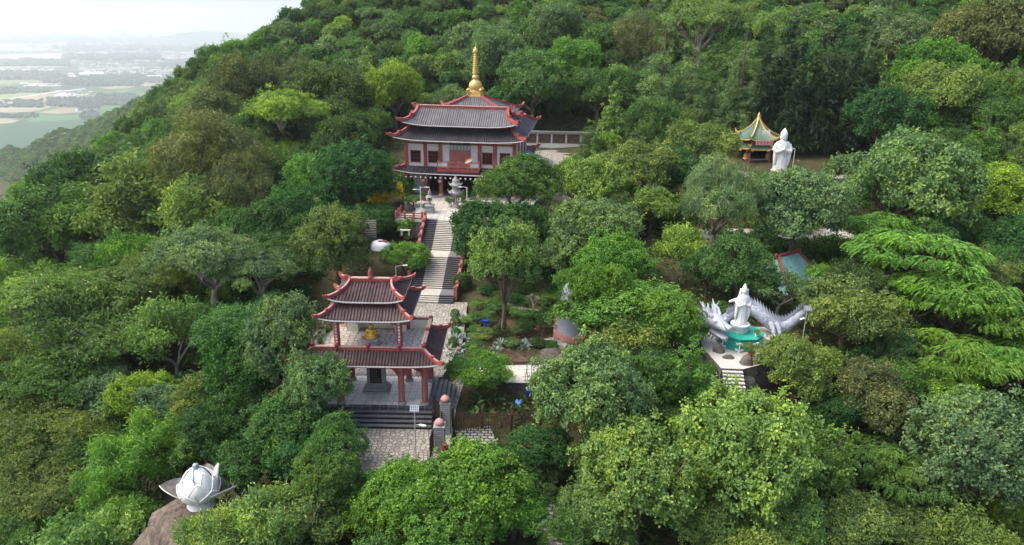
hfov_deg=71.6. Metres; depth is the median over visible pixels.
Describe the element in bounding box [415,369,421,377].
paper lantern
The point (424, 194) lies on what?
potted plant
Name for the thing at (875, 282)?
broadleaf tree
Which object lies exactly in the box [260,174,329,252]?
broadleaf tree
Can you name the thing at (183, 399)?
broadleaf tree
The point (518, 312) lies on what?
shrub
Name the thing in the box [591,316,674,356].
broadleaf tree
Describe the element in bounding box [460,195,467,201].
potted plant
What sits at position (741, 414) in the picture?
broadleaf tree
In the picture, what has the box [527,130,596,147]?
courtyard wall
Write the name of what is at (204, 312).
broadleaf tree
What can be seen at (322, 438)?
broadleaf tree
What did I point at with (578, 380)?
broadleaf tree
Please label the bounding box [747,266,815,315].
broadleaf tree
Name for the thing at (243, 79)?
broadleaf tree
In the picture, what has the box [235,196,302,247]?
broadleaf tree
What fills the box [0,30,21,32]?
river
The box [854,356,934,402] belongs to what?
broadleaf tree
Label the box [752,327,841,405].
broadleaf tree
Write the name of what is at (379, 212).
broadleaf tree
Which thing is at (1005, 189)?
broadleaf tree
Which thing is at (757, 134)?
hexagonal pavilion
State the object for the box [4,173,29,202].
broadleaf tree
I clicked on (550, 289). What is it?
shrub
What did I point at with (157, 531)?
boulder
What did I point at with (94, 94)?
green field
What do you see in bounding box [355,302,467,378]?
cobbled court
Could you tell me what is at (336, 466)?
broadleaf tree
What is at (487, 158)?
window
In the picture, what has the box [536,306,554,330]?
clipped tree
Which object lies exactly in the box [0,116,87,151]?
orchard
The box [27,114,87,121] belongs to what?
grass field
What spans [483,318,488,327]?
wheelie bin
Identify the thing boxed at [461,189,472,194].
shrub
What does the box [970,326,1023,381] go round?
broadleaf tree
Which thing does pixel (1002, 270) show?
broadleaf tree
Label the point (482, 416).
picket fence
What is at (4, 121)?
bare field
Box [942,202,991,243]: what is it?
broadleaf tree
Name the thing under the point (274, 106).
broadleaf tree
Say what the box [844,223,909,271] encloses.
broadleaf tree
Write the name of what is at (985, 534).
broadleaf tree
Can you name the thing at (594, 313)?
broadleaf tree
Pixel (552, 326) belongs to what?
paved path
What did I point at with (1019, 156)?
broadleaf tree
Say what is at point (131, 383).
broadleaf tree
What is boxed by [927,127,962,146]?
broadleaf tree
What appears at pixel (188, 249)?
broadleaf tree
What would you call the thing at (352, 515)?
broadleaf tree
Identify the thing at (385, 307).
temple gate
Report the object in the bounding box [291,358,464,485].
cobbled forecourt
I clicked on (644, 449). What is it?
broadleaf tree
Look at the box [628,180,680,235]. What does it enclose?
broadleaf tree
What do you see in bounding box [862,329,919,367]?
broadleaf tree
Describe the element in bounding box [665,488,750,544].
broadleaf tree
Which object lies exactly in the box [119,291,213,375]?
broadleaf tree
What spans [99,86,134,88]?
village field
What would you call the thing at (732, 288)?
shrub
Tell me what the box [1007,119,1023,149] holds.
broadleaf tree
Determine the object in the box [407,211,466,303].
staircase
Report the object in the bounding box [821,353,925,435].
broadleaf tree
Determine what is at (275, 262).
broadleaf tree
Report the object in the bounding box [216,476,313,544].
broadleaf tree
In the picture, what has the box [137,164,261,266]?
broadleaf tree
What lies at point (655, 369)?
broadleaf tree
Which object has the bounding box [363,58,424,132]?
broadleaf tree
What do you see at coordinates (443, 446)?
clay jar
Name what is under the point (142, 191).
broadleaf tree
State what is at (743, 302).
robed statue
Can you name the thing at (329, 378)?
broadleaf tree
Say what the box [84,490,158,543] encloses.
broadleaf tree
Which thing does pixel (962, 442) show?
broadleaf tree
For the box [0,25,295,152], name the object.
distant plain
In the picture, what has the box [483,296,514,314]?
shrub
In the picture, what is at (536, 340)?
shrub
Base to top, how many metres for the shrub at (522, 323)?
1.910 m
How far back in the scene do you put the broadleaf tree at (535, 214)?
91.88 m
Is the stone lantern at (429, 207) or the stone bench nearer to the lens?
the stone bench
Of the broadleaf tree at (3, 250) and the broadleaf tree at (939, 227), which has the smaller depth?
the broadleaf tree at (939, 227)
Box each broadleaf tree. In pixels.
[0,172,119,266]
[0,219,64,262]
[0,244,64,286]
[0,258,138,366]
[0,310,28,347]
[0,318,61,369]
[0,337,125,416]
[0,366,93,441]
[0,395,118,498]
[0,444,97,522]
[0,504,61,532]
[0,513,39,544]
[1,522,70,544]
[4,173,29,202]
[20,295,175,366]
[20,504,148,544]
[23,146,120,205]
[39,502,93,531]
[42,418,129,468]
[47,263,71,274]
[57,226,99,247]
[58,255,182,356]
[61,239,119,273]
[66,360,107,393]
[68,192,157,240]
[68,359,149,429]
[71,142,180,233]
[79,173,105,247]
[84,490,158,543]
[88,228,155,268]
[95,135,142,155]
[99,368,176,419]
[117,245,197,300]
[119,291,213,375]
[125,229,168,244]
[126,144,148,160]
[128,378,201,424]
[132,234,168,249]
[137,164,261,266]
[137,215,259,306]
[141,103,280,213]
[141,137,185,161]
[159,370,246,418]
[160,102,189,138]
[165,84,251,138]
[167,421,242,467]
[169,496,250,544]
[172,265,210,299]
[175,381,271,463]
[177,303,217,335]
[184,77,207,98]
[188,142,276,215]
[188,298,259,349]
[190,309,284,399]
[196,46,277,110]
[200,220,257,306]
[206,204,257,236]
[210,238,306,293]
[212,435,284,498]
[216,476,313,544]
[223,226,301,292]
[227,106,294,155]
[235,81,332,139]
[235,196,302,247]
[236,289,332,385]
[239,388,337,453]
[244,51,286,72]
[247,286,304,310]
[250,466,349,544]
[253,142,313,190]
[258,432,312,485]
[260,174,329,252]
[265,136,311,153]
[269,48,319,93]
[275,339,355,417]
[279,151,352,203]
[281,99,353,144]
[286,195,372,290]
[289,55,374,109]
[289,195,354,226]
[289,441,363,536]
[294,406,371,464]
[301,132,335,152]
[302,114,376,155]
[306,132,403,206]
[312,93,367,125]
[326,483,389,537]
[334,108,382,146]
[347,202,398,233]
[350,451,455,533]
[351,523,395,544]
[360,103,393,147]
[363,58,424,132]
[378,240,432,276]
[385,479,505,544]
[422,432,537,544]
[440,344,516,395]
[449,193,541,281]
[457,17,528,86]
[460,208,546,337]
[471,150,569,205]
[489,478,552,540]
[493,44,573,129]
[493,200,554,245]
[501,422,574,467]
[523,0,585,47]
[526,324,663,440]
[529,479,562,506]
[537,234,580,272]
[537,503,592,544]
[543,265,681,343]
[544,154,600,199]
[545,34,604,76]
[547,191,646,259]
[549,262,579,298]
[556,475,641,544]
[559,146,637,201]
[562,259,637,348]
[566,408,716,544]
[569,225,661,288]
[570,64,636,129]
[571,17,632,66]
[574,428,621,472]
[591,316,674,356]
[593,134,683,190]
[599,46,648,68]
[606,190,644,219]
[608,5,683,62]
[610,536,627,544]
[618,95,686,147]
[623,284,709,353]
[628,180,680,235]
[628,346,691,412]
[642,141,701,188]
[643,394,694,445]
[649,75,704,107]
[649,218,707,286]
[650,332,717,444]
[651,0,755,68]
[654,118,706,140]
[661,117,743,182]
[664,372,825,534]
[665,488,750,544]
[666,62,704,80]
[670,407,740,443]
[674,145,770,244]
[676,105,704,123]
[677,242,738,300]
[688,65,729,104]
[697,36,762,81]
[698,230,783,306]
[702,525,794,544]
[709,91,764,124]
[724,481,832,544]
[730,400,864,502]
[741,165,773,221]
[747,160,857,251]
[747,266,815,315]
[748,3,796,39]
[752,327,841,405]
[793,267,916,351]
[798,479,904,544]
[800,66,845,88]
[801,381,866,429]
[810,48,860,64]
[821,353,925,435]
[824,254,898,303]
[827,35,880,61]
[835,431,929,493]
[836,211,927,242]
[839,82,938,141]
[840,228,997,282]
[842,122,993,230]
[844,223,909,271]
[850,457,975,507]
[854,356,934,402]
[857,170,918,213]
[862,11,939,58]
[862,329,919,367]
[874,490,950,544]
[879,35,1004,83]
[882,213,962,234]
[882,268,1023,329]
[890,274,967,322]
[890,383,1023,510]
[893,59,1001,118]
[899,208,961,267]
[900,327,1023,385]
[906,345,952,392]
[909,490,985,536]
[915,0,1023,72]
[915,356,994,400]
[920,196,980,222]
[921,241,1023,319]
[923,493,1023,544]
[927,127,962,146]
[929,88,993,137]
[934,298,1023,338]
[935,333,1023,391]
[940,127,971,146]
[941,94,1021,135]
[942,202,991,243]
[956,130,1022,166]
[960,103,1006,170]
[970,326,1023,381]
[972,212,1023,284]
[973,155,1023,218]
[978,93,1023,131]
[980,496,1023,540]
[982,388,1023,413]
[983,240,1023,291]
[987,91,1002,98]
[990,63,1023,92]
[991,55,1023,101]
[1005,51,1023,72]
[1005,144,1023,171]
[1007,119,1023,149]
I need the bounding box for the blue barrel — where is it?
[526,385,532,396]
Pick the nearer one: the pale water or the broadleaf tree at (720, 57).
the broadleaf tree at (720, 57)
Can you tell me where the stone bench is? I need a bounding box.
[400,229,409,235]
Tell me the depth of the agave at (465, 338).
77.46 m
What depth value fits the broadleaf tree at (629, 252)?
79.48 m
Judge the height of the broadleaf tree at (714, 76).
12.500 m
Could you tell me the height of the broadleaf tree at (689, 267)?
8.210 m
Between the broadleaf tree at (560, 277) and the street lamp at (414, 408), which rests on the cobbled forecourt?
the street lamp at (414, 408)
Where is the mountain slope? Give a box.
[3,0,1023,544]
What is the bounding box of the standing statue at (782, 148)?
[770,128,792,173]
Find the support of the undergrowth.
on the mountain slope
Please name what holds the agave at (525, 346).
on the garden bed
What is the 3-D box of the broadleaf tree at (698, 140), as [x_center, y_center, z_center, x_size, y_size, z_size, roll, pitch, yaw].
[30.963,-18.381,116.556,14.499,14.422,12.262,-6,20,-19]
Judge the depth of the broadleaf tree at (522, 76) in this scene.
151.60 m
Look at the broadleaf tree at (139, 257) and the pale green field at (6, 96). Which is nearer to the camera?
the broadleaf tree at (139, 257)
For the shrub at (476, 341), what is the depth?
75.16 m
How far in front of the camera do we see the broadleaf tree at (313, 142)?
127.16 m
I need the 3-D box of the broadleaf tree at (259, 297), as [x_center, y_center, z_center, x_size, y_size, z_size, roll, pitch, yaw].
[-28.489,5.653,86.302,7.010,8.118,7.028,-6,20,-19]
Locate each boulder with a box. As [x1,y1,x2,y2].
[132,498,250,544]
[532,347,560,359]
[712,344,724,353]
[722,354,733,359]
[739,354,752,365]
[744,375,756,392]
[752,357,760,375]
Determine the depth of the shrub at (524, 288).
88.97 m
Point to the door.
(454, 155)
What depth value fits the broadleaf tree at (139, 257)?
93.66 m
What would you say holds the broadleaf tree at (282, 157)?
on the mountain slope
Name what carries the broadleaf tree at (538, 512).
on the mountain slope
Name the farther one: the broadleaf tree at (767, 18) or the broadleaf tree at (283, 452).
the broadleaf tree at (767, 18)
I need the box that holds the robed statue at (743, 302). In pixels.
[730,284,751,333]
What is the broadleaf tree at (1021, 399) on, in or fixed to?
on the mountain slope
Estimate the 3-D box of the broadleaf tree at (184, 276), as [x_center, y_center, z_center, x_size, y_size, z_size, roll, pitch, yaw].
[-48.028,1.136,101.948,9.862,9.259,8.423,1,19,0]
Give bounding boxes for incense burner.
[447,174,463,207]
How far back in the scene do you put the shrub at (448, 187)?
117.49 m
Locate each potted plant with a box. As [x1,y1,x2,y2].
[421,192,427,200]
[444,197,454,206]
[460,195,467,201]
[742,342,762,356]
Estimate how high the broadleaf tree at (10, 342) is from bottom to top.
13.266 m
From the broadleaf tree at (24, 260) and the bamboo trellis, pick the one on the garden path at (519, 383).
the bamboo trellis
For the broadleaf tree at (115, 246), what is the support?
on the mountain slope
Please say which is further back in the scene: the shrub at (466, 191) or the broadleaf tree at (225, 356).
the shrub at (466, 191)
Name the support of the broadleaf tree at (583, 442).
on the mountain slope
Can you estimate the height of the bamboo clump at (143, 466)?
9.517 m
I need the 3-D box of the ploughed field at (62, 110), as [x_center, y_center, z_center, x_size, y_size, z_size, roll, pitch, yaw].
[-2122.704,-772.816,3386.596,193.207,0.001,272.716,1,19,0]
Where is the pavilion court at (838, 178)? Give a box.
[715,171,844,185]
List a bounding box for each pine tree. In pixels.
[621,15,689,143]
[664,24,718,126]
[700,22,763,135]
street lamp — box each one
[409,405,425,459]
[413,187,428,207]
[800,305,811,338]
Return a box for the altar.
[744,158,770,160]
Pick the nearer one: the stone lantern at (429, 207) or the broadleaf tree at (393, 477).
the broadleaf tree at (393, 477)
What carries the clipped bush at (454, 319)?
on the cobbled court at (439, 313)
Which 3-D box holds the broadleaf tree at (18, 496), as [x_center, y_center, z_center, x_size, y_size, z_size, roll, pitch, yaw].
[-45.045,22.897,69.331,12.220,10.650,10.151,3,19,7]
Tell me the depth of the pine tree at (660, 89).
141.58 m
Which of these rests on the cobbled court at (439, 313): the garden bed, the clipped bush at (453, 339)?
the clipped bush at (453, 339)
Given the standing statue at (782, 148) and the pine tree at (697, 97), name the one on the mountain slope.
the pine tree at (697, 97)
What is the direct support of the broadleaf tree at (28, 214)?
on the mountain slope
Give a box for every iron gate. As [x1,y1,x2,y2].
[429,429,433,456]
[433,396,441,419]
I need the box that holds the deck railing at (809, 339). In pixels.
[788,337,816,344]
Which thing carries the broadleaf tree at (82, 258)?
on the mountain slope
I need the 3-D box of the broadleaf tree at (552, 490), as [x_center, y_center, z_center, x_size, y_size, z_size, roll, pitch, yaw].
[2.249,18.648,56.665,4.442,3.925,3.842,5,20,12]
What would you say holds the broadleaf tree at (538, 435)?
on the mountain slope
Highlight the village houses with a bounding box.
[0,42,195,112]
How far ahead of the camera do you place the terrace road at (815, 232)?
100.50 m
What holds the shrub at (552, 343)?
on the garden bed
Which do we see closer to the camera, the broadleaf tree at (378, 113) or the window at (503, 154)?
the window at (503, 154)
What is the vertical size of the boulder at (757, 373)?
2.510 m
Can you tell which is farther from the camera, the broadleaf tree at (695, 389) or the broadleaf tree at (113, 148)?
the broadleaf tree at (113, 148)
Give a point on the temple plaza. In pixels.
(443, 210)
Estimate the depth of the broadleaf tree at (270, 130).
131.35 m
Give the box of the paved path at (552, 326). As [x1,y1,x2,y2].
[485,303,558,329]
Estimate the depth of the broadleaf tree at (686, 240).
83.82 m
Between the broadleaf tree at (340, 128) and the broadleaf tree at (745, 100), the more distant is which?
the broadleaf tree at (745, 100)
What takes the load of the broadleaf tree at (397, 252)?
on the mountain slope
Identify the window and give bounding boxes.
[410,150,420,161]
[428,150,438,162]
[482,152,492,164]
[499,153,509,164]
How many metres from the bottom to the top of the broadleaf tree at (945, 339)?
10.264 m
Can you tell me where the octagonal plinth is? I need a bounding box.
[361,334,381,345]
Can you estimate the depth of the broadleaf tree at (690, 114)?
137.09 m
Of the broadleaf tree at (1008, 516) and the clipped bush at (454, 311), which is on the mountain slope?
the broadleaf tree at (1008, 516)
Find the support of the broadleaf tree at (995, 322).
on the mountain slope
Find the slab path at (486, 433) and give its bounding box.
[454,426,587,544]
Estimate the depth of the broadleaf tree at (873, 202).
101.99 m
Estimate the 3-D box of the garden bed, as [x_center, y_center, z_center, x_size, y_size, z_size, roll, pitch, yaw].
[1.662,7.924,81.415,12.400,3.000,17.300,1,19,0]
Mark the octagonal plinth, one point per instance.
(375, 342)
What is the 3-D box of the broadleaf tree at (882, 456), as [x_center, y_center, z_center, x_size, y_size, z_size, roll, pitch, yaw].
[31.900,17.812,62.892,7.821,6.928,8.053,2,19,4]
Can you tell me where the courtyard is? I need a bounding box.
[535,150,656,203]
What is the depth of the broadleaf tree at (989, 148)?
111.71 m
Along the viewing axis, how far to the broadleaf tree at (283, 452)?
56.72 m
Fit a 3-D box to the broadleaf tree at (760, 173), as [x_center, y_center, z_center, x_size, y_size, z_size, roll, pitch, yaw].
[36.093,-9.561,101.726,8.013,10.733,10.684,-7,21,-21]
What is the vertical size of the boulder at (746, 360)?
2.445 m
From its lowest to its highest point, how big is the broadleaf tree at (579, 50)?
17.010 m
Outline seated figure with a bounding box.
[743,149,748,158]
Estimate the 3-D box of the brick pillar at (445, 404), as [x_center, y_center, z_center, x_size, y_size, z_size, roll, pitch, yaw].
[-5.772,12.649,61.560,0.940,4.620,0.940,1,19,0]
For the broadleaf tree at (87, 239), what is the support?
on the mountain slope
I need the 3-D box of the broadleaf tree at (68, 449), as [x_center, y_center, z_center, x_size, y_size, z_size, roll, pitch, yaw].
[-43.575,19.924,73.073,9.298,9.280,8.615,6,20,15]
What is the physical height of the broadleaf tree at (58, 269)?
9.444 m
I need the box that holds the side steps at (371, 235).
[362,220,376,241]
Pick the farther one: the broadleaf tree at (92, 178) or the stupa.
the broadleaf tree at (92, 178)
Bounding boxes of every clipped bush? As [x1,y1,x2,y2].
[447,337,458,347]
[450,308,459,316]
[450,316,460,325]
[451,327,460,336]
[452,272,471,291]
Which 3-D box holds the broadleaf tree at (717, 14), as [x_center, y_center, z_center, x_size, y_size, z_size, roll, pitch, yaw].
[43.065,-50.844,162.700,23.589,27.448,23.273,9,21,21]
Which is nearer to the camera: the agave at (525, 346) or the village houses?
the agave at (525, 346)
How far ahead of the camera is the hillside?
1089.94 m
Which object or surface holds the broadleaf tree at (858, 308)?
on the mountain slope
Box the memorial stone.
[362,368,391,393]
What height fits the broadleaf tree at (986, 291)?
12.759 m
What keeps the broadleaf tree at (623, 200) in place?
on the mountain slope
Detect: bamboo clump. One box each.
[62,461,148,528]
[69,428,182,504]
[113,404,184,482]
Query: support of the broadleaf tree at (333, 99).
on the mountain slope
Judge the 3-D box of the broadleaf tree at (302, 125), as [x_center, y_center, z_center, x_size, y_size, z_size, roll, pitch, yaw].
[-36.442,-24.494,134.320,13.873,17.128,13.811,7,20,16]
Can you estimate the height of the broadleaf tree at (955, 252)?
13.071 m
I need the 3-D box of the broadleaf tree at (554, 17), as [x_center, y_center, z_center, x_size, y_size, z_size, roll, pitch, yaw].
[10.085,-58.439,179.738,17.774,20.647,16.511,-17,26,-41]
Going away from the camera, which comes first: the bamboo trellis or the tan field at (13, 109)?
the bamboo trellis
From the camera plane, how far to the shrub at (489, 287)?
88.80 m
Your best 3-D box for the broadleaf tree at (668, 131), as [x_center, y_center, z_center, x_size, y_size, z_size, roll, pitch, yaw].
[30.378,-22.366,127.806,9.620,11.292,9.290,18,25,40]
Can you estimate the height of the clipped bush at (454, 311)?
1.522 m
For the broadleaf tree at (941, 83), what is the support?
on the mountain slope
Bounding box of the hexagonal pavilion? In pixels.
[733,112,780,162]
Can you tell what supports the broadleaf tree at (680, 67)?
on the mountain slope
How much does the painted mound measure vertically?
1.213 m
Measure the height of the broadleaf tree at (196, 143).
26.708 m
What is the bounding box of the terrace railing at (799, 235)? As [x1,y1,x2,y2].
[703,231,854,237]
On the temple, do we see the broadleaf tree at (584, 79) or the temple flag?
the temple flag
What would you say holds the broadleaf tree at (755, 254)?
on the mountain slope
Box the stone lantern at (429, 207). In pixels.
[424,188,434,212]
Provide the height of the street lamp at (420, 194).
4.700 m
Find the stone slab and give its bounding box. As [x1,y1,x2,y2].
[543,337,566,349]
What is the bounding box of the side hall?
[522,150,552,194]
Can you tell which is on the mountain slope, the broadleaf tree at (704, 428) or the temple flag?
the broadleaf tree at (704, 428)
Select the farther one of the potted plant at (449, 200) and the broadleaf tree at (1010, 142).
the broadleaf tree at (1010, 142)
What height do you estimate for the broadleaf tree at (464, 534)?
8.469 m
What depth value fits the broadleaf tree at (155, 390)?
73.30 m
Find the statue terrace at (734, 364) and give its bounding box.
[697,327,780,391]
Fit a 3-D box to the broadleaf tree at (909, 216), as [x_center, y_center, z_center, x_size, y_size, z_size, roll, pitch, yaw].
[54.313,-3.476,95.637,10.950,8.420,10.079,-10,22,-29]
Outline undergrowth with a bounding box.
[4,0,1023,544]
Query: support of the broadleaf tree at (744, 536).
on the mountain slope
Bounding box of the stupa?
[553,283,592,345]
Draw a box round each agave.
[449,332,463,338]
[449,348,463,355]
[460,332,471,341]
[490,344,499,353]
[493,337,506,351]
[520,341,532,349]
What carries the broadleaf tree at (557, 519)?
on the mountain slope
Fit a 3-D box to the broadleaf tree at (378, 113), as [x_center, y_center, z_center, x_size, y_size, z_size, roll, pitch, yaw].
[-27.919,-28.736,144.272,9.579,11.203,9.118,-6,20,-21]
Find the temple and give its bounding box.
[386,44,540,200]
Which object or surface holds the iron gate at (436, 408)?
attached to the brick pillar at (445, 404)
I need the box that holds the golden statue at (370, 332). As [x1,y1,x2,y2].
[364,324,377,338]
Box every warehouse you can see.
[53,93,70,96]
[79,71,104,75]
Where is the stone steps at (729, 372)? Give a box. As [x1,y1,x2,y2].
[722,370,745,393]
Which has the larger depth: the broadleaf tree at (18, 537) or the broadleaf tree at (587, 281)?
the broadleaf tree at (587, 281)
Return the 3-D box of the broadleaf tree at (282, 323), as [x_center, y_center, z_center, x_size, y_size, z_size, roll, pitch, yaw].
[-20.150,9.579,65.223,8.658,17.269,10.302,5,19,11]
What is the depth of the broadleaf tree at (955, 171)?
89.65 m
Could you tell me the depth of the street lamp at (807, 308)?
69.04 m
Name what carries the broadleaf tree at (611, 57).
on the mountain slope
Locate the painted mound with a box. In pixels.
[368,240,390,250]
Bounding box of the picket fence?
[451,405,541,431]
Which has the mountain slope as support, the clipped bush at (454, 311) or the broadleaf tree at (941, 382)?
the broadleaf tree at (941, 382)
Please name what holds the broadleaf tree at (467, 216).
on the mountain slope
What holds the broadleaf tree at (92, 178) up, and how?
on the mountain slope
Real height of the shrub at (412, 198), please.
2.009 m
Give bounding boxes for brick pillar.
[433,418,445,452]
[439,395,450,433]
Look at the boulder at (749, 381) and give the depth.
67.20 m
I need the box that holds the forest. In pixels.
[0,0,1023,534]
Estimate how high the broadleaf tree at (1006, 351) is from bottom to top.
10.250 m
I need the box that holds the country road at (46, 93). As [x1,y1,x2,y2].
[10,88,85,98]
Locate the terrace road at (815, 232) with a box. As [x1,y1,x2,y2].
[699,229,853,249]
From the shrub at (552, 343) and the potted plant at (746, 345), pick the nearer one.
the potted plant at (746, 345)
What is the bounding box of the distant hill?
[63,31,248,45]
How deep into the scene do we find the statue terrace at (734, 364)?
68.88 m
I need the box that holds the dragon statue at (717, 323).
[697,297,829,340]
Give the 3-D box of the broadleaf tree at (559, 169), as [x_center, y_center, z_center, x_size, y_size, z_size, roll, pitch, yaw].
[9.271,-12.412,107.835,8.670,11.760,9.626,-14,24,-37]
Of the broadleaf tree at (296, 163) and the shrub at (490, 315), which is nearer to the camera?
the shrub at (490, 315)
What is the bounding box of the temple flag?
[465,158,471,165]
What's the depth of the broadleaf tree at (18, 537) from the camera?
59.13 m
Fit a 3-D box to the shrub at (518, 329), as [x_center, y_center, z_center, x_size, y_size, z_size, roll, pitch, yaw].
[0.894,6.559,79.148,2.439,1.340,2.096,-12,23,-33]
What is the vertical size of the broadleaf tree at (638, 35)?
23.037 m
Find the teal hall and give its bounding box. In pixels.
[745,248,825,295]
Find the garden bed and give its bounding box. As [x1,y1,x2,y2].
[469,313,570,364]
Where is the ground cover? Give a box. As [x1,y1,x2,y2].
[458,302,583,430]
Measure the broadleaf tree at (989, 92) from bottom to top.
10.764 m
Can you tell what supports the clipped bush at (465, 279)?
on the mountain slope
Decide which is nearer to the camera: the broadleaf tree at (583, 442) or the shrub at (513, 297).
the broadleaf tree at (583, 442)
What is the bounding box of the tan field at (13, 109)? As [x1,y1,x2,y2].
[0,107,47,112]
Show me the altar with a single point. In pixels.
(754, 159)
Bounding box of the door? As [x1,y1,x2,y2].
[449,150,470,165]
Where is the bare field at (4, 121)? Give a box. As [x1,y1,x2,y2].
[0,118,19,123]
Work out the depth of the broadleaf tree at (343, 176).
102.64 m
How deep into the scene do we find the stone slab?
76.85 m
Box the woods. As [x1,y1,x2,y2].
[0,82,163,181]
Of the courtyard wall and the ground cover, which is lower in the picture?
the ground cover
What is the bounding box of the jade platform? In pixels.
[714,323,765,352]
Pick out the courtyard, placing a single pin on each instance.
(554, 156)
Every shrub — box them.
[399,231,414,239]
[402,194,424,205]
[444,184,451,190]
[460,313,479,325]
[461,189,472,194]
[463,338,485,347]
[465,324,480,332]
[467,298,484,310]
[467,327,493,339]
[470,309,496,322]
[477,283,499,298]
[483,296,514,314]
[491,289,511,299]
[492,323,508,335]
[504,337,520,346]
[508,291,527,306]
[508,306,531,317]
[511,325,528,335]
[513,318,536,333]
[514,283,542,294]
[523,310,540,318]
[525,292,554,306]
[527,294,539,308]
[530,336,548,348]
[541,283,559,294]
[541,340,558,347]
[699,360,717,376]
[701,300,730,314]
[723,280,748,292]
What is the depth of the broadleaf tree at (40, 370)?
76.27 m
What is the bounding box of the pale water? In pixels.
[138,33,173,35]
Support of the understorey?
on the mountain slope
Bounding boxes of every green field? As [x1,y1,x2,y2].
[0,91,41,98]
[85,88,137,98]
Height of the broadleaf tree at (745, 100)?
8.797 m
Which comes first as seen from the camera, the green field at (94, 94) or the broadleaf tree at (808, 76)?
the broadleaf tree at (808, 76)
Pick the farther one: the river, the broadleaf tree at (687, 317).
the river
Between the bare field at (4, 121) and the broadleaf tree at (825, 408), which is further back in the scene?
the bare field at (4, 121)
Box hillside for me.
[0,108,147,201]
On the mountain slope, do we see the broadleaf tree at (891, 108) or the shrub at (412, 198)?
the broadleaf tree at (891, 108)
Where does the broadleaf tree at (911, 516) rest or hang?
on the mountain slope
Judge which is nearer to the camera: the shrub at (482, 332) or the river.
the shrub at (482, 332)
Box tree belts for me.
[0,33,219,119]
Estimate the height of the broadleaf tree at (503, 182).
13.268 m
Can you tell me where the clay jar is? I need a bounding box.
[441,443,448,452]
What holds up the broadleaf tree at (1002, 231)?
on the mountain slope
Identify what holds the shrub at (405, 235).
on the mountain slope
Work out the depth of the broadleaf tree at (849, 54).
153.66 m
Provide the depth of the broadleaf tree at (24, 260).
108.89 m
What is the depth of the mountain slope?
90.07 m
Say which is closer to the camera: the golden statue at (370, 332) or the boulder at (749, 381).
the golden statue at (370, 332)
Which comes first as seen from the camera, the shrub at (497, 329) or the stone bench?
the shrub at (497, 329)
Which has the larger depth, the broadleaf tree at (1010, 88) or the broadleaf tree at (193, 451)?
the broadleaf tree at (1010, 88)
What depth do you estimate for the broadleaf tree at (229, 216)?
98.88 m
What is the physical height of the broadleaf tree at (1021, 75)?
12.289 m
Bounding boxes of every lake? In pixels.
[0,51,126,58]
[45,34,102,36]
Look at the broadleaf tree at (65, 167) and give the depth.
127.62 m
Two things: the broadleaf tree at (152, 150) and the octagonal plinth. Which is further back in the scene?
the broadleaf tree at (152, 150)
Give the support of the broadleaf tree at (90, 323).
on the mountain slope
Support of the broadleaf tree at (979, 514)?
on the mountain slope
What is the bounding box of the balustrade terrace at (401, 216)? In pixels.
[395,205,422,239]
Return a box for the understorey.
[1,0,1023,544]
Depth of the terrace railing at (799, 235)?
98.56 m
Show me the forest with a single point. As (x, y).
(802, 112)
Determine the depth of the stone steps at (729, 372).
66.41 m
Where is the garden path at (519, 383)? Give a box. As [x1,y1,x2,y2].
[463,364,544,393]
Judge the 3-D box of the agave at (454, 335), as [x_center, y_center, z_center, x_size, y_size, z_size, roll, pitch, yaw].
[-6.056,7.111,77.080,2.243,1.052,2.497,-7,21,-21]
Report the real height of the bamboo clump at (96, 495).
8.053 m
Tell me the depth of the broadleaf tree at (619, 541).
51.69 m
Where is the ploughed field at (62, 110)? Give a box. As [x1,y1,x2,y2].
[40,108,79,113]
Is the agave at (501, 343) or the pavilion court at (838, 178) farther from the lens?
the pavilion court at (838, 178)
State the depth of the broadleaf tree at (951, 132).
123.82 m
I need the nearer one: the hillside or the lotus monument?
the lotus monument
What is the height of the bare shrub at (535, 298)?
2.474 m
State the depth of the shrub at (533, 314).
82.33 m
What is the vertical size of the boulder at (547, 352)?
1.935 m
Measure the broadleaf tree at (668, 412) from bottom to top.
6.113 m
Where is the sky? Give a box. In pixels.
[0,0,366,28]
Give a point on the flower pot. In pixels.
(757, 332)
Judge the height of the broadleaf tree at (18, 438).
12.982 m
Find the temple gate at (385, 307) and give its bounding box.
[284,267,455,429]
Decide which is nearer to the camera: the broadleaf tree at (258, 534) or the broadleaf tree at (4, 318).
the broadleaf tree at (258, 534)
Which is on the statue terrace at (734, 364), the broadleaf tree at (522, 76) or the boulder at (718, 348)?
the boulder at (718, 348)
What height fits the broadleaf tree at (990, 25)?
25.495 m
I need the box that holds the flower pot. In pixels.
[754,329,760,336]
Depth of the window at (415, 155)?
113.65 m
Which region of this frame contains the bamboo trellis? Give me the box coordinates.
[523,363,547,380]
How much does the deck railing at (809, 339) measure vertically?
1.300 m
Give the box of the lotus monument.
[159,463,238,511]
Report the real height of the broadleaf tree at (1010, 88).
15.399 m
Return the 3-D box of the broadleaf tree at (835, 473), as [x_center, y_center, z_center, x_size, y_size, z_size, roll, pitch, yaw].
[22.956,16.682,58.999,10.532,12.367,10.251,17,25,39]
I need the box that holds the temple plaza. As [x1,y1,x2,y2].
[402,195,544,237]

